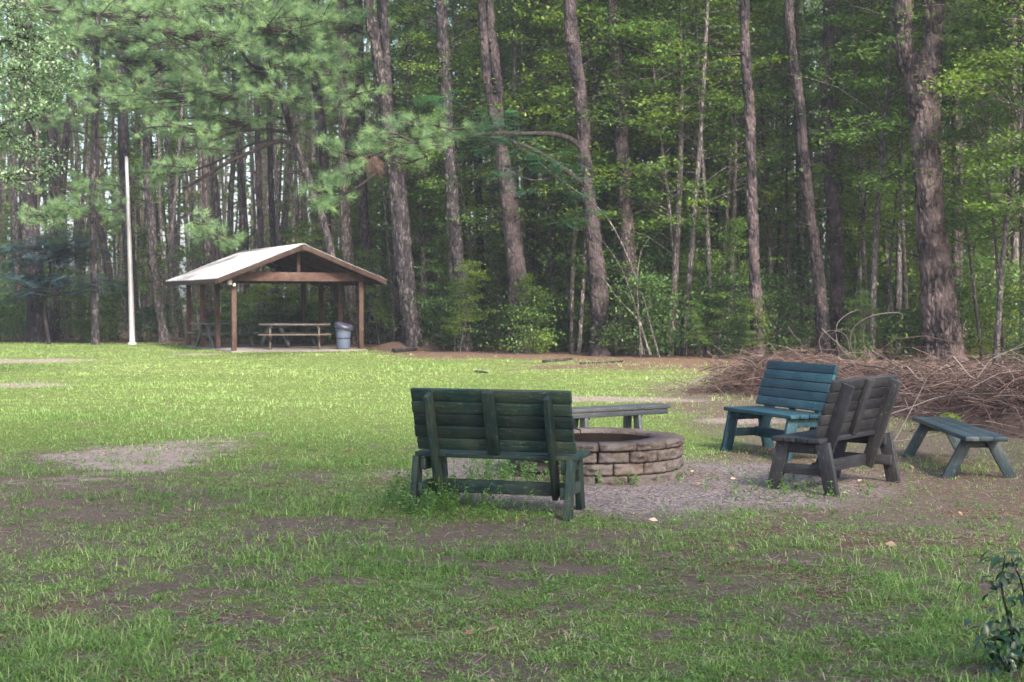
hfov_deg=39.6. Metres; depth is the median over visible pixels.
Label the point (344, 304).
understory shrub
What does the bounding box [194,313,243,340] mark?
understory shrub
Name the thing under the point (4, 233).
hardwood tree
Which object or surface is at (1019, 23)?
hardwood tree
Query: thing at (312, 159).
pine tree
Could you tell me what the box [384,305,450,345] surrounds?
understory shrub
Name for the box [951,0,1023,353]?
hardwood tree
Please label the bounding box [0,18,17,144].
pine tree
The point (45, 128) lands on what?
pine tree
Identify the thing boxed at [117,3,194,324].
pine tree
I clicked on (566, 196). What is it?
hardwood tree
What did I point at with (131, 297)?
metal pole
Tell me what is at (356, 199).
pine tree
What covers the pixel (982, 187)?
pine tree
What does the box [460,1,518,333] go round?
pine tree
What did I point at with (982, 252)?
understory shrub
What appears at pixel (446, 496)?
weeds
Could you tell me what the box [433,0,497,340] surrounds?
pine tree
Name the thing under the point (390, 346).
straw mound
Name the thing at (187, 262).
hardwood tree
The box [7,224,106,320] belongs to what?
hardwood tree
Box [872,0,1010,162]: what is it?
hardwood tree
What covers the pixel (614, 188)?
hardwood tree
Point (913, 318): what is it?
understory shrub
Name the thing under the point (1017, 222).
hardwood tree
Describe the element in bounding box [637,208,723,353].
understory shrub
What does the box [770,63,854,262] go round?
hardwood tree
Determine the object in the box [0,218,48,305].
hardwood tree
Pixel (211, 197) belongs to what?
pine tree
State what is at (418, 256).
understory shrub
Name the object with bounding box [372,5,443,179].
hardwood tree
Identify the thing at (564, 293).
understory shrub
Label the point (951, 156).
hardwood tree
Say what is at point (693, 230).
hardwood tree
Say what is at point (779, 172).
hardwood tree
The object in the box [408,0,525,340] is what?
hardwood tree
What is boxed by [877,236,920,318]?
understory shrub
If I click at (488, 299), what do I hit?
understory shrub
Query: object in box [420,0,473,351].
pine tree
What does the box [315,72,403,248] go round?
hardwood tree
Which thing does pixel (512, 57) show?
hardwood tree
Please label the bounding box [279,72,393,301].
hardwood tree
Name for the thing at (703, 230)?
pine tree
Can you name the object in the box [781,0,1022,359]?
hardwood tree
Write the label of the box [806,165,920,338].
understory shrub
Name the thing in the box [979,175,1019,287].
hardwood tree
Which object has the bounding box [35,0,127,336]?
pine tree
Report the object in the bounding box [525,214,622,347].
understory shrub
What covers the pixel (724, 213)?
hardwood tree
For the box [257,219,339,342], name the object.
hardwood tree
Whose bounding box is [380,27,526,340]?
hardwood tree
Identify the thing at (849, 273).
understory shrub
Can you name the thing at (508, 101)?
pine tree
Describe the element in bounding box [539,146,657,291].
hardwood tree
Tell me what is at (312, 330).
understory shrub
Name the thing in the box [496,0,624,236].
pine tree
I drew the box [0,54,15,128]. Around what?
pine tree
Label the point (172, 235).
pine tree
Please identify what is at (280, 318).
understory shrub
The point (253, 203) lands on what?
pine tree
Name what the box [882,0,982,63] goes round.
hardwood tree
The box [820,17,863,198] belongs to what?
pine tree
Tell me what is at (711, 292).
understory shrub
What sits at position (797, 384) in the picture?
park bench
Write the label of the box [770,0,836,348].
pine tree
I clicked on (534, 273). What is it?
hardwood tree
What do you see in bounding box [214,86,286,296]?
pine tree
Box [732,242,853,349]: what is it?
understory shrub
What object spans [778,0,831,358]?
pine tree
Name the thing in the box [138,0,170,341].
pine tree
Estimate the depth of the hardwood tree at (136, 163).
59.69 m
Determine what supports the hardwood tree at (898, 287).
on the ground at (656, 496)
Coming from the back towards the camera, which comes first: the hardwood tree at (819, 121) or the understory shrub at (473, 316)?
the hardwood tree at (819, 121)
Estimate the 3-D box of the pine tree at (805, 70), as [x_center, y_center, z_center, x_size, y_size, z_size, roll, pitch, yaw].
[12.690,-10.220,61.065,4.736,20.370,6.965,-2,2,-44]
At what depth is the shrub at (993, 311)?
36.98 m
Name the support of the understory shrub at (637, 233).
on the ground at (656, 496)
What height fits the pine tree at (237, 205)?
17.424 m
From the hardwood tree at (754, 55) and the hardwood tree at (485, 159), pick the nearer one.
the hardwood tree at (754, 55)
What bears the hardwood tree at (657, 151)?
on the ground at (656, 496)
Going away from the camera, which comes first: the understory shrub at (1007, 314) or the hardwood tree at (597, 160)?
the understory shrub at (1007, 314)
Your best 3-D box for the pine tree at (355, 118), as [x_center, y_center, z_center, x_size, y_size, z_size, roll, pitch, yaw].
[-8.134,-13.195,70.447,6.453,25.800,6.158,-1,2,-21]
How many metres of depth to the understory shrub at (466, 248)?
46.84 m
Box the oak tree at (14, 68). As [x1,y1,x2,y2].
[0,0,102,194]
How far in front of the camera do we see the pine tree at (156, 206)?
74.29 m
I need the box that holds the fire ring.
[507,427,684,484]
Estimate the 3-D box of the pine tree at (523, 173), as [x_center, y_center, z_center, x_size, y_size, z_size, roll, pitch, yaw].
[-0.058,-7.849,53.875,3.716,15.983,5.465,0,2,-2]
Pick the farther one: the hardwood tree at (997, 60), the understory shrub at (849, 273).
the understory shrub at (849, 273)
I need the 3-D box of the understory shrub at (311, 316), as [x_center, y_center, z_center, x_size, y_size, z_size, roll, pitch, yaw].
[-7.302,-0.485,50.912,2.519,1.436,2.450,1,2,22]
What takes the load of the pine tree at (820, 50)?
on the ground at (656, 496)
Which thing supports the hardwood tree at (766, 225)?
on the ground at (656, 496)
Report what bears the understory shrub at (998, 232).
on the ground at (656, 496)
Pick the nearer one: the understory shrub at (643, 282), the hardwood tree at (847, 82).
the understory shrub at (643, 282)
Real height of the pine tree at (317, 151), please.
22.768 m
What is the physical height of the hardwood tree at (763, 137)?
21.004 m
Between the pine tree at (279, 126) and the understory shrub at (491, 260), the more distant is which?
the pine tree at (279, 126)
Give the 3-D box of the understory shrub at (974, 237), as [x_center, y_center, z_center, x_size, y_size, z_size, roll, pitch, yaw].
[13.274,-2.635,43.004,3.623,6.201,4.313,-1,2,-27]
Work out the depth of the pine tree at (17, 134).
78.53 m
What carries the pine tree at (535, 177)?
on the ground at (656, 496)
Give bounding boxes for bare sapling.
[592,233,651,354]
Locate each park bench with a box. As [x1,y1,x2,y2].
[409,388,589,521]
[720,360,838,461]
[767,374,901,496]
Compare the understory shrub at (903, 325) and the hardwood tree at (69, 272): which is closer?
the understory shrub at (903, 325)
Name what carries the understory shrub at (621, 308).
on the ground at (656, 496)
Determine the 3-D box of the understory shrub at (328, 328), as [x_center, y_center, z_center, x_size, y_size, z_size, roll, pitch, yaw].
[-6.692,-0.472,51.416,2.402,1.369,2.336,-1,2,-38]
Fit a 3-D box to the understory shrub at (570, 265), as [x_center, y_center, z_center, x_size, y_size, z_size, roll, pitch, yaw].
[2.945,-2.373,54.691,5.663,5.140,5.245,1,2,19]
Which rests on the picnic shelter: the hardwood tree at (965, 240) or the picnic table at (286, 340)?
the picnic table at (286, 340)
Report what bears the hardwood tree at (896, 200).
on the ground at (656, 496)
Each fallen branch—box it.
[391,347,417,352]
[542,358,572,362]
[580,360,622,363]
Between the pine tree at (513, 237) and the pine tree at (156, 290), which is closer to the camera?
the pine tree at (513, 237)
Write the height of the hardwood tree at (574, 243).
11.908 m
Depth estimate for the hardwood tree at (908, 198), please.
53.09 m
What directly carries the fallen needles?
on the ground at (656, 496)
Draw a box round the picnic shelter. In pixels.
[166,243,386,352]
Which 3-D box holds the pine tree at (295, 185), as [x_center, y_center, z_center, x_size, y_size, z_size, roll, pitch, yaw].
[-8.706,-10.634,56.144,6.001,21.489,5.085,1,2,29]
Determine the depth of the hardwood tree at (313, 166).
64.88 m
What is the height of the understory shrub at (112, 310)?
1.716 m
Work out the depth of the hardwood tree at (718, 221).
45.32 m
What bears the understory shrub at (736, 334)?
on the ground at (656, 496)
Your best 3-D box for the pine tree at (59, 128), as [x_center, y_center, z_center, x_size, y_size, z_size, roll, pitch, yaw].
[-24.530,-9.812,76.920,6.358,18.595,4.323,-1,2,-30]
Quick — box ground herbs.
[0,436,1023,681]
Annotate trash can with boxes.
[334,322,352,348]
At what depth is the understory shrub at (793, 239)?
49.99 m
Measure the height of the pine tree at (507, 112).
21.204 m
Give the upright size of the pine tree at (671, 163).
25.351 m
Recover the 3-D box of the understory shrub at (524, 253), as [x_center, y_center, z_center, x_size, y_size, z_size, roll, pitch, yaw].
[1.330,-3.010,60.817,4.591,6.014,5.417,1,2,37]
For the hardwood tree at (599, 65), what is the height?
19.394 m
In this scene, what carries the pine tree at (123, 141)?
on the ground at (656, 496)
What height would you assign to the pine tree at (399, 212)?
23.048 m
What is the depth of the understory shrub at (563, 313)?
43.09 m
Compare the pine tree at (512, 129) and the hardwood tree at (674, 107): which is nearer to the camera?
the hardwood tree at (674, 107)
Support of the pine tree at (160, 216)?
on the ground at (656, 496)
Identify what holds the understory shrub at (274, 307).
on the ground at (656, 496)
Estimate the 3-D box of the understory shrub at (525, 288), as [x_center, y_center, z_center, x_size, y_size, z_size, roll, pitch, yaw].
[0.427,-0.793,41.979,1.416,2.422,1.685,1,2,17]
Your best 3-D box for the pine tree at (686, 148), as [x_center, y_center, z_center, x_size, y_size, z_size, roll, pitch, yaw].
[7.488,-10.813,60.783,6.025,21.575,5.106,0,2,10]
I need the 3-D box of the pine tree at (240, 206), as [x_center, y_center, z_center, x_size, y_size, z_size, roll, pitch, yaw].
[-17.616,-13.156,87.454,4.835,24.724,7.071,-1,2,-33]
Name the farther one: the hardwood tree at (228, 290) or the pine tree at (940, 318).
the hardwood tree at (228, 290)
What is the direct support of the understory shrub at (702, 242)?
on the ground at (656, 496)
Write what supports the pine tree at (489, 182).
on the ground at (656, 496)
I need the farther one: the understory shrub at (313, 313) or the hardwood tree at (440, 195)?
the hardwood tree at (440, 195)
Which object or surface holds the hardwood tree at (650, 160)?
on the ground at (656, 496)
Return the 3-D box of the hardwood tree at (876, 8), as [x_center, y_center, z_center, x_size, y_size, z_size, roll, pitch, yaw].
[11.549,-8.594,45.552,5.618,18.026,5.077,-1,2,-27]
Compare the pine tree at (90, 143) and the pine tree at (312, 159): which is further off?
the pine tree at (90, 143)
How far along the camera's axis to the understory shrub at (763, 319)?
37.22 m
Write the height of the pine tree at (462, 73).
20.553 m
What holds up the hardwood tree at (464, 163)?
on the ground at (656, 496)
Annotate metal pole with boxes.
[125,156,136,344]
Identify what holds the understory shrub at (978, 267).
on the ground at (656, 496)
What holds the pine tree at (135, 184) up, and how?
on the ground at (656, 496)
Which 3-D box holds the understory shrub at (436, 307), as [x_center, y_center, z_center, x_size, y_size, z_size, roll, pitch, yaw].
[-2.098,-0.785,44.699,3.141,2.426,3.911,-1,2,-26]
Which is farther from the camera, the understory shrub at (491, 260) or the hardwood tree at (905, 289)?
the understory shrub at (491, 260)
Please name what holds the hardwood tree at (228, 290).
on the ground at (656, 496)
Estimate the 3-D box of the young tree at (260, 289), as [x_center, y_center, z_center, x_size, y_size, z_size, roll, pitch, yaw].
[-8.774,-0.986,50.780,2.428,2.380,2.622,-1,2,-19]
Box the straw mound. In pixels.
[367,339,450,350]
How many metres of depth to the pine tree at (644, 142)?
50.47 m
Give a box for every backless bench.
[572,403,669,429]
[902,417,1016,478]
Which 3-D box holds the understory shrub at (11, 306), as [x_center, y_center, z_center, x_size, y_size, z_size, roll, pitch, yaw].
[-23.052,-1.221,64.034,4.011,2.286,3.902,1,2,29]
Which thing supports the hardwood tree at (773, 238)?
on the ground at (656, 496)
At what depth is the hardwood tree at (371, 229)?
54.36 m
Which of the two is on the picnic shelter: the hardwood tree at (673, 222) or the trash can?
the trash can
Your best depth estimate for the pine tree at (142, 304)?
78.01 m
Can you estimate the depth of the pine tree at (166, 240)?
60.46 m
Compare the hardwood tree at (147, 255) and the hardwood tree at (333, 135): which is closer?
the hardwood tree at (147, 255)
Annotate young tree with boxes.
[239,283,299,340]
[257,267,333,340]
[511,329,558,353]
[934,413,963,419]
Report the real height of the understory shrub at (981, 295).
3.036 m
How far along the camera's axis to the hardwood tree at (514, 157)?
80.74 m
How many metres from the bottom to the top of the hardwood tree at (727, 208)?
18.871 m
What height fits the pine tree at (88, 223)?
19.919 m
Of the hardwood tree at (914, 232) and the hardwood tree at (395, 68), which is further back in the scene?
the hardwood tree at (395, 68)
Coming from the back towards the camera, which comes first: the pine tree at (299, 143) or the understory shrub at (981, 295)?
the pine tree at (299, 143)
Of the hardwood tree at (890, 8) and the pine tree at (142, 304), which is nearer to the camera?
the hardwood tree at (890, 8)
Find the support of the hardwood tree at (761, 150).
on the ground at (656, 496)
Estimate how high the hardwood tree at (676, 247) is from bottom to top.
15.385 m
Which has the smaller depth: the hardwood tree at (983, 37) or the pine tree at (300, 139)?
the hardwood tree at (983, 37)
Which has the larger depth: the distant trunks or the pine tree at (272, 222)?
the distant trunks
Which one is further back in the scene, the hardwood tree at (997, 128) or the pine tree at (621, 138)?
the hardwood tree at (997, 128)
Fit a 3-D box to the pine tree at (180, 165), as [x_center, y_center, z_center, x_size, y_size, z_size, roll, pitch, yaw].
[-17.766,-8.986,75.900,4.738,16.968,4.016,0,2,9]
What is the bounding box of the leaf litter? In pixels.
[0,349,1022,681]
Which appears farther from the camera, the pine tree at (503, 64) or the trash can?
the pine tree at (503, 64)
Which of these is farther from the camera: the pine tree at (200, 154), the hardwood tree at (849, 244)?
the pine tree at (200, 154)
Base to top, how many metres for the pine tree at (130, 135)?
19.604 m
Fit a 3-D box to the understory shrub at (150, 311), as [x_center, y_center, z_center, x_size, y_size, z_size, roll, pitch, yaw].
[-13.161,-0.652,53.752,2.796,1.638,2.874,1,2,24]
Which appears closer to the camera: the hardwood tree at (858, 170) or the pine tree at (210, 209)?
the hardwood tree at (858, 170)
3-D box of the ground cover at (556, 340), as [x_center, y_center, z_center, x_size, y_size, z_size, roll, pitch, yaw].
[0.013,-0.187,51.274,52.052,0.645,37.608,0,2,0]
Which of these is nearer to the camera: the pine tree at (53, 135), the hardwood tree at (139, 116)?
the pine tree at (53, 135)
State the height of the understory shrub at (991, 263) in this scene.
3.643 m
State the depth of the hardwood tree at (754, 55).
46.78 m
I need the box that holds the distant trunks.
[0,0,1005,323]
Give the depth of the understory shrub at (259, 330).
53.06 m
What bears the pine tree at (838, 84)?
on the ground at (656, 496)
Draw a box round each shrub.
[0,258,51,336]
[0,293,25,333]
[6,263,88,327]
[46,281,127,341]
[55,301,127,339]
[60,277,150,340]
[63,317,114,341]
[119,302,191,341]
[181,328,208,343]
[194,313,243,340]
[196,290,257,337]
[221,326,256,343]
[236,283,287,331]
[245,318,275,341]
[248,309,275,340]
[250,295,308,343]
[251,309,306,343]
[266,286,317,312]
[266,309,335,343]
[288,285,386,333]
[292,316,345,343]
[296,303,333,340]
[298,311,365,343]
[306,249,387,317]
[308,289,391,341]
[313,303,391,343]
[356,249,450,337]
[377,278,500,349]
[379,310,442,338]
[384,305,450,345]
[413,233,477,343]
[424,233,486,307]
[426,197,488,336]
[430,287,501,347]
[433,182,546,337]
[433,302,510,350]
[434,277,480,351]
[441,259,508,352]
[442,282,486,344]
[466,236,532,349]
[472,244,509,332]
[474,267,509,322]
[480,284,586,352]
[486,205,548,313]
[502,207,569,311]
[504,248,619,345]
[505,277,566,331]
[510,273,549,353]
[524,231,651,326]
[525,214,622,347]
[533,300,613,351]
[538,300,583,351]
[541,275,618,342]
[557,229,625,328]
[575,211,665,347]
[581,269,734,357]
[598,270,687,356]
[604,231,713,344]
[608,198,704,338]
[608,214,737,332]
[608,279,672,354]
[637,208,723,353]
[642,284,705,351]
[643,333,666,353]
[654,209,735,321]
[658,267,801,356]
[666,244,728,315]
[668,258,725,354]
[680,300,713,358]
[686,207,761,312]
[697,268,832,353]
[702,215,797,357]
[709,307,790,358]
[720,309,749,352]
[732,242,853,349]
[740,296,778,347]
[745,204,791,311]
[745,226,851,340]
[771,170,915,341]
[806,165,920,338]
[806,196,919,344]
[825,193,917,318]
[834,336,879,359]
[836,254,914,351]
[841,290,886,356]
[861,308,920,359]
[865,303,974,358]
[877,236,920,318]
[892,206,987,328]
[901,192,1000,323]
[902,154,1019,314]
[902,241,920,309]
[917,166,1019,346]
[944,203,1019,338]
[949,181,1019,343]
[952,253,1019,357]
[957,550,1023,680]
[960,283,1017,353]
[961,286,1019,354]
[978,243,1005,317]
[978,282,1019,345]
[984,262,1023,357]
[997,253,1023,343]
[998,342,1023,367]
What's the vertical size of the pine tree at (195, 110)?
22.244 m
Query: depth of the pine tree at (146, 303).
70.54 m
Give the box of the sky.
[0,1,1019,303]
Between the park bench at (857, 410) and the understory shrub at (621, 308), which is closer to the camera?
the park bench at (857, 410)
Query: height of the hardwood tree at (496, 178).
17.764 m
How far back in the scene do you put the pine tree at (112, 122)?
63.04 m
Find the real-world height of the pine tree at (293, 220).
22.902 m
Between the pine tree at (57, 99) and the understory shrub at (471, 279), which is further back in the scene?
the pine tree at (57, 99)
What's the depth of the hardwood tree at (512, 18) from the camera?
44.26 m
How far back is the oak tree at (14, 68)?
26.75 m
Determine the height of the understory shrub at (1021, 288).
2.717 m
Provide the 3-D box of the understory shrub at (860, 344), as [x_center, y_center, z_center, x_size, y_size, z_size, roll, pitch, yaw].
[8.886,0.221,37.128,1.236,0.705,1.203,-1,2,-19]
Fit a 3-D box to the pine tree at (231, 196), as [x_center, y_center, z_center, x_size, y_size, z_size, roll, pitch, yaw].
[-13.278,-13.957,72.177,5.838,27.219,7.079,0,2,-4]
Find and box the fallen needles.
[0,438,1023,681]
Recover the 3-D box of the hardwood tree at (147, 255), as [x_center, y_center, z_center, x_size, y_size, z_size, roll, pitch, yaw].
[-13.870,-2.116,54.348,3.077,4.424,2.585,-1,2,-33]
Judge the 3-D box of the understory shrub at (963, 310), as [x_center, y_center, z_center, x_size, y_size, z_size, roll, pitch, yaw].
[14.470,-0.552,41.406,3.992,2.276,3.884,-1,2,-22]
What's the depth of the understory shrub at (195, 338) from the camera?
51.20 m
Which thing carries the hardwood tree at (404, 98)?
on the ground at (656, 496)
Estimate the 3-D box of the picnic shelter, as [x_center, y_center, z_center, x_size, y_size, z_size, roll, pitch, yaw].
[-7.805,-1.346,46.093,5.340,3.388,7.260,-1,2,-25]
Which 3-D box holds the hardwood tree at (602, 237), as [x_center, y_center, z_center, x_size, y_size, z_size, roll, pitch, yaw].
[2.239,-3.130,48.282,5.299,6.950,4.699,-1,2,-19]
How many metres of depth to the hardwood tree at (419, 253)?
54.80 m
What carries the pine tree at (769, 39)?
on the ground at (656, 496)
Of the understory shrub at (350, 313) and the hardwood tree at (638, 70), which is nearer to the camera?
the hardwood tree at (638, 70)
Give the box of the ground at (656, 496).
[0,304,1023,681]
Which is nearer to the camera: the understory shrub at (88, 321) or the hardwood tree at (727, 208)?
the hardwood tree at (727, 208)
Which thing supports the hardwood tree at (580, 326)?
on the ground at (656, 496)
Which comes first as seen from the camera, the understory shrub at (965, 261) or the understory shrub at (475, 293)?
the understory shrub at (965, 261)
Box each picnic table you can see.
[184,322,263,347]
[251,322,326,346]
[258,324,330,349]
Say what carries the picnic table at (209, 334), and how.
on the picnic shelter
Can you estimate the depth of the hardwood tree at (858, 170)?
40.89 m
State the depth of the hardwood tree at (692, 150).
64.01 m
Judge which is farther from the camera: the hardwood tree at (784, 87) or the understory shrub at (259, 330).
the understory shrub at (259, 330)
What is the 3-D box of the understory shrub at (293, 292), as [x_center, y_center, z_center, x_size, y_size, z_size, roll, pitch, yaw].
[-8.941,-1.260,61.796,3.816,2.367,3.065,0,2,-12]
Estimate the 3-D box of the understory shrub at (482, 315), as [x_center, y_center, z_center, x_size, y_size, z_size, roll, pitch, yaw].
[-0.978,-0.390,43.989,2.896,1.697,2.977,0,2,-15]
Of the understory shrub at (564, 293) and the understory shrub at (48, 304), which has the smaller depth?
the understory shrub at (564, 293)
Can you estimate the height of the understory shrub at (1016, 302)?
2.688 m
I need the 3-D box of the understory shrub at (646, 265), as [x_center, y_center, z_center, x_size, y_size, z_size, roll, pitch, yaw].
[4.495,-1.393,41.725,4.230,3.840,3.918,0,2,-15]
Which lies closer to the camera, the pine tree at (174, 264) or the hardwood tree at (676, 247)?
the hardwood tree at (676, 247)
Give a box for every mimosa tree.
[0,224,145,344]
[407,89,660,357]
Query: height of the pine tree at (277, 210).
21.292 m
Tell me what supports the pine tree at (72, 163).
on the ground at (656, 496)
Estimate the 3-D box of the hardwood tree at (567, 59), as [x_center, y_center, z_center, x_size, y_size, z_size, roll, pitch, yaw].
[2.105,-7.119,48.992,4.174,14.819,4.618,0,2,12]
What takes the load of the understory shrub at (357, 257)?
on the ground at (656, 496)
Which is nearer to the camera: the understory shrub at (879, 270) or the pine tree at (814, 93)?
the understory shrub at (879, 270)
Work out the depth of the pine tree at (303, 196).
82.13 m
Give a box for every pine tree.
[0,0,17,289]
[0,0,52,342]
[0,0,91,226]
[0,0,99,132]
[0,0,102,334]
[0,0,233,344]
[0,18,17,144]
[0,26,81,214]
[0,35,42,296]
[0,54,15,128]
[2,0,23,337]
[14,15,111,281]
[15,0,105,269]
[15,1,91,318]
[34,2,109,275]
[34,2,111,155]
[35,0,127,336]
[36,15,82,208]
[42,0,73,338]
[45,25,89,161]
[46,0,83,340]
[51,0,140,340]
[57,2,111,251]
[64,23,116,293]
[71,43,169,307]
[77,0,118,339]
[79,0,168,328]
[79,0,228,309]
[80,0,175,341]
[80,0,182,294]
[80,31,148,322]
[85,0,198,336]
[90,0,184,337]
[90,1,188,331]
[99,0,398,322]
[99,16,191,327]
[104,12,192,282]
[114,0,265,330]
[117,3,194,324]
[128,13,196,331]
[130,0,228,328]
[130,2,246,326]
[134,4,232,243]
[137,41,221,308]
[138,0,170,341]
[138,0,229,334]
[154,64,253,311]
[157,0,228,325]
[159,0,221,340]
[169,2,230,336]
[174,15,253,261]
[185,58,240,315]
[194,0,310,307]
[197,3,264,338]
[207,0,300,327]
[208,1,327,308]
[211,1,260,312]
[212,1,277,311]
[213,0,368,311]
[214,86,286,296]
[215,4,297,306]
[215,12,277,253]
[217,0,299,320]
[232,1,313,194]
[245,0,378,299]
[246,0,335,271]
[248,0,306,246]
[250,18,336,311]
[260,0,335,337]
[265,42,331,242]
[276,0,333,340]
[278,75,335,296]
[279,2,323,284]
[281,2,352,245]
[284,6,372,249]
[289,0,405,287]
[295,0,616,355]
[298,0,321,318]
[305,0,396,262]
[307,0,450,340]
[314,0,425,346]
[319,0,357,344]
[321,0,389,227]
[321,0,396,324]
[325,0,413,333]
[330,4,434,340]
[345,0,419,240]
[347,0,418,330]
[350,0,380,343]
[364,0,408,265]
[365,11,419,281]
[390,52,413,262]
[393,0,518,200]
[398,0,485,287]
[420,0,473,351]
[427,5,520,235]
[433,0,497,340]
[447,1,524,326]
[448,0,543,346]
[448,10,526,245]
[450,3,488,328]
[453,5,519,332]
[454,0,521,308]
[457,1,506,209]
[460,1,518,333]
[475,0,547,268]
[478,0,537,352]
[480,2,520,179]
[491,1,550,336]
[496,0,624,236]
[506,6,637,326]
[521,0,539,329]
[526,1,540,344]
[549,5,636,194]
[603,2,729,273]
[605,0,643,355]
[624,6,693,303]
[634,4,778,282]
[646,4,769,341]
[658,20,691,283]
[663,6,685,345]
[675,20,770,343]
[676,68,731,334]
[688,7,718,346]
[692,18,788,288]
[703,0,886,299]
[717,0,769,359]
[737,25,761,343]
[760,1,816,267]
[765,11,810,328]
[768,1,860,334]
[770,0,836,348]
[770,1,843,239]
[775,2,914,349]
[775,4,823,241]
[777,0,881,293]
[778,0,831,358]
[778,0,843,331]
[778,1,843,330]
[788,1,821,134]
[805,0,890,105]
[809,0,868,321]
[817,0,846,356]
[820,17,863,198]
[827,35,847,306]
[834,0,853,270]
[893,0,1023,362]
[944,1,964,328]
[964,0,986,348]
[975,58,1006,333]
[989,16,1019,290]
[1005,0,1019,352]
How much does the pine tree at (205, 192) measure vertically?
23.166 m
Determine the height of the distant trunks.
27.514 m
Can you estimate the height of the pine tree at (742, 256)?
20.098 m
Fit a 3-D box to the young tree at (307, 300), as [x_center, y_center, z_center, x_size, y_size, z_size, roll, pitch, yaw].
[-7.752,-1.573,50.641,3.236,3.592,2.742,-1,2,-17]
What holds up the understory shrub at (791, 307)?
on the ground at (656, 496)
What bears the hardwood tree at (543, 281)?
on the ground at (656, 496)
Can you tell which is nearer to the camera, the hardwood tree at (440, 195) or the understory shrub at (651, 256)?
the understory shrub at (651, 256)
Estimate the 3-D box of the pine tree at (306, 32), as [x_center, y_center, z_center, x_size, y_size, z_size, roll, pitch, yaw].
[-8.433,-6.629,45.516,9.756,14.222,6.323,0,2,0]
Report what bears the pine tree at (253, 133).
on the ground at (656, 496)
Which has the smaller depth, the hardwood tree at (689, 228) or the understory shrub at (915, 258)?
the hardwood tree at (689, 228)
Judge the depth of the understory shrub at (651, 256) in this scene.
51.41 m
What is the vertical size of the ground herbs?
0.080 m
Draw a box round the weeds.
[0,448,1023,681]
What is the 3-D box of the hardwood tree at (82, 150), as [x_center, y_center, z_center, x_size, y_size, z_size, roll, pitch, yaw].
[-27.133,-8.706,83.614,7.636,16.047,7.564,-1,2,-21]
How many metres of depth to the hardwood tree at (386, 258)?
67.80 m
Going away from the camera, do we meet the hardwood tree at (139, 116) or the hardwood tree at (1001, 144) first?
the hardwood tree at (1001, 144)
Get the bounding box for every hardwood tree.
[0,45,102,274]
[0,71,114,263]
[0,188,23,291]
[0,214,22,306]
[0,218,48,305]
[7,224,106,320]
[67,137,193,300]
[77,0,211,238]
[100,229,184,332]
[134,56,237,330]
[148,239,225,320]
[206,229,266,341]
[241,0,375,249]
[250,161,351,294]
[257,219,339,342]
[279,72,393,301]
[292,75,376,253]
[304,155,390,299]
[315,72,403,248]
[317,0,486,296]
[334,194,393,298]
[335,168,445,312]
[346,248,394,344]
[347,0,518,338]
[348,39,483,323]
[353,203,434,331]
[366,33,486,285]
[369,125,485,311]
[369,161,417,316]
[370,183,447,301]
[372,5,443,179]
[376,0,468,340]
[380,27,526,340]
[381,0,539,349]
[391,35,524,349]
[399,17,527,243]
[401,115,496,264]
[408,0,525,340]
[413,165,493,302]
[419,5,430,334]
[435,104,538,326]
[450,0,563,212]
[455,18,646,349]
[457,0,674,248]
[458,0,677,347]
[461,58,544,235]
[470,32,608,341]
[471,1,543,196]
[475,93,670,297]
[477,0,688,243]
[482,40,543,206]
[483,149,666,330]
[494,0,685,352]
[500,170,615,348]
[504,125,685,304]
[508,81,643,341]
[509,0,611,302]
[516,0,706,346]
[519,5,540,331]
[535,0,742,355]
[537,0,657,286]
[537,0,731,255]
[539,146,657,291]
[543,0,639,353]
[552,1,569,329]
[555,0,687,352]
[555,0,729,345]
[556,0,770,352]
[580,0,791,355]
[585,0,792,354]
[588,39,686,164]
[606,35,774,343]
[609,4,640,343]
[610,177,736,352]
[611,128,725,264]
[638,58,722,264]
[639,1,732,348]
[641,29,723,239]
[645,64,784,340]
[646,181,712,298]
[654,0,803,347]
[666,0,822,352]
[678,0,865,352]
[681,0,708,355]
[687,0,893,352]
[691,30,711,343]
[691,105,828,292]
[702,2,821,232]
[704,25,803,256]
[710,1,784,339]
[716,0,738,353]
[719,169,763,275]
[720,102,794,282]
[722,85,823,329]
[723,0,782,346]
[751,0,822,332]
[757,12,778,349]
[761,0,1016,352]
[762,0,948,353]
[764,6,903,178]
[764,212,829,305]
[769,1,848,190]
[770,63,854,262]
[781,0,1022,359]
[783,6,946,353]
[791,49,914,227]
[800,0,923,237]
[809,64,857,270]
[810,26,1007,350]
[818,96,980,347]
[822,49,990,358]
[822,70,915,343]
[823,228,916,308]
[851,0,868,354]
[853,0,998,55]
[868,0,974,340]
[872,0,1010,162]
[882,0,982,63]
[882,0,1023,360]
[884,31,1020,360]
[887,0,988,64]
[892,1,1023,360]
[894,14,909,353]
[901,8,1008,339]
[908,0,1023,364]
[908,168,1002,307]
[912,0,1020,258]
[932,0,1023,217]
[942,24,1018,279]
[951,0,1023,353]
[962,51,1023,264]
[963,0,1018,250]
[963,1,1022,195]
[975,2,1021,200]
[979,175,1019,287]
[992,176,1023,293]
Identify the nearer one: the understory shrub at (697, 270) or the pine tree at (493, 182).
the understory shrub at (697, 270)
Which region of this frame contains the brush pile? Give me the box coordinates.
[656,309,1023,441]
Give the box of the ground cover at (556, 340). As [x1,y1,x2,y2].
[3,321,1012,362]
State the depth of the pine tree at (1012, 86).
42.78 m
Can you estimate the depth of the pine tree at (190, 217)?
62.66 m
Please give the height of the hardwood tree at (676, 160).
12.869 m

